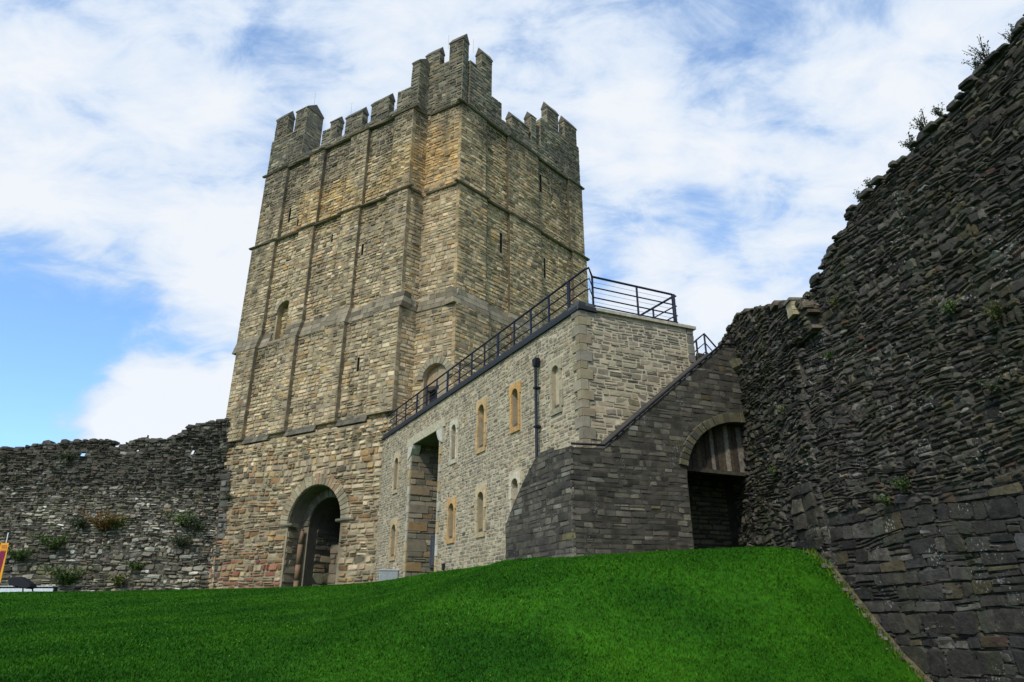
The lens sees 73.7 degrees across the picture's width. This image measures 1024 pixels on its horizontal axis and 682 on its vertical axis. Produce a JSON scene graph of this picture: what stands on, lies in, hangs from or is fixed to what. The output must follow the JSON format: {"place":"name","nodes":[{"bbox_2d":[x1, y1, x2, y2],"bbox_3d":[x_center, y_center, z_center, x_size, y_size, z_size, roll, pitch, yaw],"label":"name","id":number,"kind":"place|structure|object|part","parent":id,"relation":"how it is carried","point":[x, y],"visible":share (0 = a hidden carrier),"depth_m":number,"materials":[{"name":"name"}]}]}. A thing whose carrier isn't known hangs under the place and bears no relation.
{"place":"outdoors","nodes":[
{"label":"outdoors","id":0,"kind":"place"},
{"bbox_2d":[0,546,930,681],"bbox_3d":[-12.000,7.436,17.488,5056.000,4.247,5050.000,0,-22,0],"label":"lawn","id":1,"kind":"structure","parent":0,"point":[844,613],"depth_m":10.25,"materials":[{"name":"green plant"}]},
{"bbox_2d":[0,533,8,582],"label":"feather banner","id":2,"kind":"object","parent":1,"relation":"on","point":[3,549],"visible":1,"depth_m":29.27,"materials":[{"name":"fabric"}]},
{"bbox_2d":[8,577,36,591],"bbox_3d":[-20.481,10.209,28.571,1.125,0.644,0.450,0,-22,0],"label":"floodlight","id":3,"kind":"object","parent":1,"relation":"on","point":[23,583],"visible":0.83,"depth_m":28.43,"materials":[{"name":"paint"}]},
{"bbox_2d":[0,586,59,591],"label":"white bench","id":4,"kind":"object","parent":1,"relation":"on","point":[18,589],"visible":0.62,"depth_m":30.87,"materials":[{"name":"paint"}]},
{"bbox_2d":[0,418,235,590],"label":"curtain wall","id":5,"kind":"structure","parent":1,"relation":"on","point":[44,489],"depth_m":35.66,"materials":[{"name":"stone"}]},
{"bbox_2d":[0,544,40,560],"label":"wall plant","id":6,"kind":"object","parent":5,"relation":"attached to","point":[19,555],"depth_m":34.42,"materials":[{"name":"green plant"}]},
{"bbox_2d":[25,531,79,549],"bbox_3d":[-23.229,10.054,34.558,2.325,0.914,1.466,0,-22,0],"label":"wall plant","id":7,"kind":"object","parent":5,"relation":"attached to","point":[55,544],"depth_m":34.57,"materials":[{"name":"green plant"}]},
{"bbox_2d":[28,560,93,584],"bbox_3d":[-22.233,11.510,33.955,3.028,1.186,1.478,0,-22,0],"label":"wall plant","id":8,"kind":"object","parent":5,"relation":"attached to","point":[61,576],"depth_m":33.91,"materials":[{"name":"green plant"}]},
{"bbox_2d":[54,449,78,460],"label":"wall plant","id":9,"kind":"object","parent":5,"relation":"attached to","point":[65,457],"depth_m":36.29,"materials":[{"name":"green plant"}]},
{"bbox_2d":[61,513,96,529],"bbox_3d":[-22.208,9.253,34.931,1.811,0.814,1.070,0,-22,0],"label":"wall plant","id":10,"kind":"object","parent":5,"relation":"attached to","point":[82,522],"depth_m":34.90,"materials":[{"name":"green plant"}]},
{"bbox_2d":[75,507,127,530],"bbox_3d":[-21.082,9.132,34.812,2.727,1.138,1.574,0,-22,0],"label":"wall plant","id":11,"kind":"object","parent":5,"relation":"attached to","point":[103,526],"depth_m":34.86,"materials":[{"name":"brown plant"}]},
{"bbox_2d":[101,514,134,526],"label":"wall plant","id":12,"kind":"object","parent":5,"relation":"attached to","point":[119,523],"depth_m":34.98,"materials":[{"name":"green plant"}]},
{"bbox_2d":[106,574,129,585],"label":"wall plant","id":13,"kind":"object","parent":5,"relation":"attached to","point":[118,580],"depth_m":33.89,"materials":[{"name":"green plant"}]},
{"bbox_2d":[124,560,148,570],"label":"wall plant","id":14,"kind":"object","parent":5,"relation":"attached to","point":[133,566],"depth_m":34.22,"materials":[{"name":"green plant"}]},
{"bbox_2d":[164,531,194,546],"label":"wall plant","id":15,"kind":"object","parent":5,"relation":"attached to","point":[179,542],"depth_m":34.62,"materials":[{"name":"green plant"}]},
{"bbox_2d":[160,510,199,526],"bbox_3d":[-16.988,9.096,34.999,2.082,0.834,1.150,0,-22,0],"label":"wall plant","id":16,"kind":"object","parent":5,"relation":"attached to","point":[182,518],"depth_m":34.95,"materials":[{"name":"green plant"}]},
{"bbox_2d":[181,517,212,530],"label":"wall plant","id":17,"kind":"object","parent":5,"relation":"attached to","point":[196,524],"depth_m":34.88,"materials":[{"name":"green plant"}]},
{"bbox_2d":[216,490,240,501],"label":"wall plant","id":18,"kind":"object","parent":5,"relation":"attached to","point":[229,496],"depth_m":35.24,"materials":[{"name":"green plant"}]},
{"bbox_2d":[213,470,231,588],"bbox_3d":[-14.761,9.731,34.977,1.057,6.240,0.621,0,-22,0],"label":"wall stub","id":19,"kind":"object","parent":1,"relation":"on","point":[225,485],"depth_m":35.05,"materials":[{"name":"stone"}]},
{"bbox_2d":[379,569,398,580],"bbox_3d":[-4.725,9.041,26.129,0.760,0.560,0.360,4,-22,-9],"label":"meter cabinet","id":20,"kind":"object","parent":1,"relation":"on","point":[387,574],"visible":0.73,"depth_m":26.01,"materials":[{"name":"metal"}]},
{"bbox_3d":[-4.865,8.953,25.965,0.300,0.360,0.015,4,-22,-9],"label":"door","id":21,"kind":"part","parent":20,"relation":"part of","materials":[{"name":"paint"}]},
{"bbox_3d":[-4.530,8.975,26.020,0.300,0.360,0.015,4,-22,-9],"label":"door","id":22,"kind":"part","parent":20,"relation":"part of","materials":[{"name":"paint"}]},
{"bbox_2d":[205,34,589,588],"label":"castle keep","id":23,"kind":"structure","parent":1,"relation":"on","point":[428,231],"depth_m":36.40,"materials":[{"name":"stone"}]},
{"bbox_2d":[429,391,435,403],"bbox_3d":[-3.360,3.233,31.699,1.200,1.950,0.060,-12,-25,27],"label":"door","id":24,"kind":"structure","parent":23,"relation":"in","point":[431,395],"depth_m":32.14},
{"bbox_2d":[373,267,695,581],"bbox_3d":[-0.356,5.089,24.348,4.382,8.423,17.304,11,-25,-26],"label":"gatehouse","id":25,"kind":"object","parent":1,"relation":"on","point":[458,460],"visible":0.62,"depth_m":20.16,"materials":[{"name":"stone"}]},
{"bbox_2d":[388,519,397,560],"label":"window","id":26,"kind":"structure","parent":25,"relation":"in","point":[391,557],"depth_m":27.27,"materials":[{"name":"stone"}]},
{"bbox_2d":[391,452,400,494],"bbox_3d":[-4.762,5.547,28.505,0.233,1.656,0.775,11,-25,-26],"label":"window","id":27,"kind":"structure","parent":25,"relation":"in","point":[394,490],"depth_m":28.42,"materials":[{"name":"stone"}]},
{"bbox_2d":[429,536,435,567],"bbox_3d":[-3.024,8.092,26.232,0.253,1.175,0.065,11,-25,-26],"label":"service door","id":28,"kind":"structure","parent":25,"relation":"in","point":[432,539],"depth_m":26.19,"materials":[{"name":"paint"}]},
{"bbox_2d":[445,497,456,543],"bbox_3d":[-1.949,5.969,22.667,0.233,1.455,0.740,11,-25,-26],"label":"window","id":29,"kind":"structure","parent":25,"relation":"in","point":[453,500],"depth_m":22.58,"materials":[{"name":"stone"}]},
{"bbox_2d":[449,418,458,465],"bbox_3d":[-1.949,3.502,23.664,0.233,1.545,0.702,11,-25,-26],"label":"window","id":30,"kind":"structure","parent":25,"relation":"in","point":[455,422],"depth_m":23.59,"materials":[{"name":"stone"}]},
{"bbox_2d":[474,485,486,537],"bbox_3d":[-0.884,5.208,20.827,0.233,1.517,0.752,11,-25,-26],"label":"window","id":31,"kind":"structure","parent":25,"relation":"in","point":[481,533],"depth_m":20.75,"materials":[{"name":"stone"}]},
{"bbox_2d":[475,397,486,454],"bbox_3d":[-0.913,2.731,21.888,0.234,1.730,0.776,11,-25,-26],"label":"window","id":32,"kind":"structure","parent":25,"relation":"in","point":[482,448],"depth_m":21.82,"materials":[{"name":"stone"}]},
{"bbox_2d":[508,470,520,512],"bbox_3d":[0.157,4.302,19.096,0.233,1.228,0.700,11,-25,-26],"label":"window","id":33,"kind":"structure","parent":25,"relation":"in","point":[513,493],"depth_m":19.24,"materials":[{"name":"stone"}]},
{"bbox_2d":[509,380,520,433],"bbox_3d":[0.161,1.962,20.032,0.233,1.475,0.694,11,-25,-26],"label":"window","id":34,"kind":"structure","parent":25,"relation":"in","point":[517,385],"depth_m":19.95,"materials":[{"name":"stone"}]},
{"bbox_2d":[548,356,563,416],"bbox_3d":[1.240,1.226,18.156,0.234,1.508,0.665,11,-25,-26],"label":"window","id":35,"kind":"structure","parent":25,"relation":"in","point":[557,362],"depth_m":18.07,"materials":[{"name":"stone"}]},
{"bbox_2d":[505,343,748,559],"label":"stair wall","id":36,"kind":"structure","parent":1,"relation":"on","point":[658,471],"depth_m":16.01,"materials":[{"name":"stone"}]},
{"bbox_2d":[718,299,834,566],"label":"ruined wall","id":37,"kind":"structure","parent":1,"relation":"on","point":[766,338],"depth_m":15.59,"materials":[{"name":"stone"}]},
{"bbox_2d":[695,353,705,359],"bbox_3d":[5.479,2.008,20.467,2.200,2.066,3.481,9,-24,-22],"label":"stair landing","id":38,"kind":"object","parent":37,"relation":"attached to","point":[698,355],"depth_m":19.01,"materials":[{"name":"stone"}]},
{"bbox_2d":[694,333,715,353],"bbox_3d":[5.684,0.563,20.384,1.254,1.826,0.140,7,-23,-16],"label":"landing railing","id":39,"kind":"object","parent":38,"relation":"on","point":[704,344],"visible":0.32,"depth_m":20.64,"materials":[{"name":"metal"}]},
{"bbox_2d":[767,465,776,474],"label":"wall plant","id":40,"kind":"object","parent":37,"relation":"attached to","point":[774,471],"depth_m":15.27,"materials":[{"name":"green plant"}]},
{"bbox_2d":[775,403,788,412],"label":"wall plant","id":41,"kind":"object","parent":37,"relation":"attached to","point":[781,409],"depth_m":14.86,"materials":[{"name":"green plant"}]},
{"bbox_2d":[783,297,801,318],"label":"stone pillar","id":42,"kind":"structure","parent":37,"relation":"on","point":[791,308],"depth_m":14.38,"materials":[{"name":"beige stone"}]},
{"bbox_2d":[788,481,827,559],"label":"broken pier","id":43,"kind":"structure","parent":1,"relation":"on","point":[802,507],"depth_m":13.72,"materials":[{"name":"stone"}]},
{"bbox_2d":[805,551,932,681],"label":"worn earth","id":44,"kind":"structure","parent":1,"relation":"on","point":[860,602],"depth_m":11.69,"materials":[{"name":"soil"}]},
{"bbox_2d":[797,14,1023,681],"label":"ruined wall","id":45,"kind":"structure","parent":1,"relation":"on","point":[929,566],"depth_m":10.77,"materials":[{"name":"stone"}]},
{"bbox_2d":[823,350,832,359],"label":"wall plant","id":46,"kind":"object","parent":45,"relation":"attached to","point":[829,354],"depth_m":13.29,"materials":[{"name":"green plant"}]},
{"bbox_2d":[826,296,838,305],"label":"wall plant","id":47,"kind":"object","parent":45,"relation":"attached to","point":[833,302],"depth_m":13.28,"materials":[{"name":"green plant"}]},
{"bbox_2d":[853,187,861,201],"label":"wall plant","id":48,"kind":"object","parent":45,"relation":"on","point":[858,193],"depth_m":13.21,"materials":[{"name":"green plant"}]},
{"bbox_2d":[861,178,873,187],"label":"wall plant","id":49,"kind":"object","parent":45,"relation":"on","point":[868,185],"depth_m":12.92,"materials":[{"name":"green plant"}]},
{"bbox_2d":[872,492,891,507],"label":"wall plant","id":50,"kind":"object","parent":45,"relation":"attached to","point":[885,501],"depth_m":11.52,"materials":[{"name":"green plant"}]},
{"bbox_2d":[887,473,910,492],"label":"wall plant","id":51,"kind":"object","parent":45,"relation":"attached to","point":[903,485],"depth_m":11.15,"materials":[{"name":"green plant"}]},
{"bbox_2d":[898,131,916,150],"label":"wall plant","id":52,"kind":"object","parent":45,"relation":"on","point":[907,143],"depth_m":11.98,"materials":[{"name":"green plant"}]},
{"bbox_2d":[909,107,927,130],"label":"wall plant","id":53,"kind":"object","parent":45,"relation":"on","point":[920,123],"depth_m":11.69,"materials":[{"name":"green plant"}]},
{"bbox_2d":[930,102,944,116],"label":"wall plant","id":54,"kind":"object","parent":45,"relation":"on","point":[938,113],"depth_m":11.38,"materials":[{"name":"green plant"}]},
{"bbox_2d":[938,297,961,315],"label":"wall plant","id":55,"kind":"object","parent":45,"relation":"attached to","point":[950,309],"depth_m":10.46,"materials":[{"name":"green plant"}]},
{"bbox_2d":[961,54,982,70],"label":"wall plant","id":56,"kind":"object","parent":45,"relation":"on","point":[976,64],"depth_m":10.68,"materials":[{"name":"green plant"}]},
{"bbox_2d":[962,34,990,62],"bbox_3d":[7.258,-4.483,10.585,0.250,0.456,0.365,0,-22,0],"label":"wall plant","id":57,"kind":"object","parent":45,"relation":"on","point":[982,53],"depth_m":10.58,"materials":[{"name":"green plant"}]},
{"bbox_2d":[976,373,1003,393],"bbox_3d":[6.759,0.611,9.637,0.254,0.246,0.365,0,-22,0],"label":"wall plant","id":58,"kind":"object","parent":45,"relation":"attached to","point":[992,386],"depth_m":9.64,"materials":[{"name":"green plant"}]},
{"bbox_2d":[975,298,1005,320],"bbox_3d":[6.835,-0.439,9.707,0.283,0.281,0.344,0,-22,0],"label":"wall plant","id":59,"kind":"object","parent":45,"relation":"attached to","point":[998,313],"depth_m":9.66,"materials":[{"name":"green plant"}]},
{"bbox_2d":[999,23,1014,42],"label":"wall plant","id":60,"kind":"object","parent":45,"relation":"on","point":[1011,28],"depth_m":10.15,"materials":[{"name":"green plant"}]},
{"bbox_2d":[0,0,1023,455],"label":"sky","id":61,"kind":"structure","parent":0,"point":[724,146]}
]}

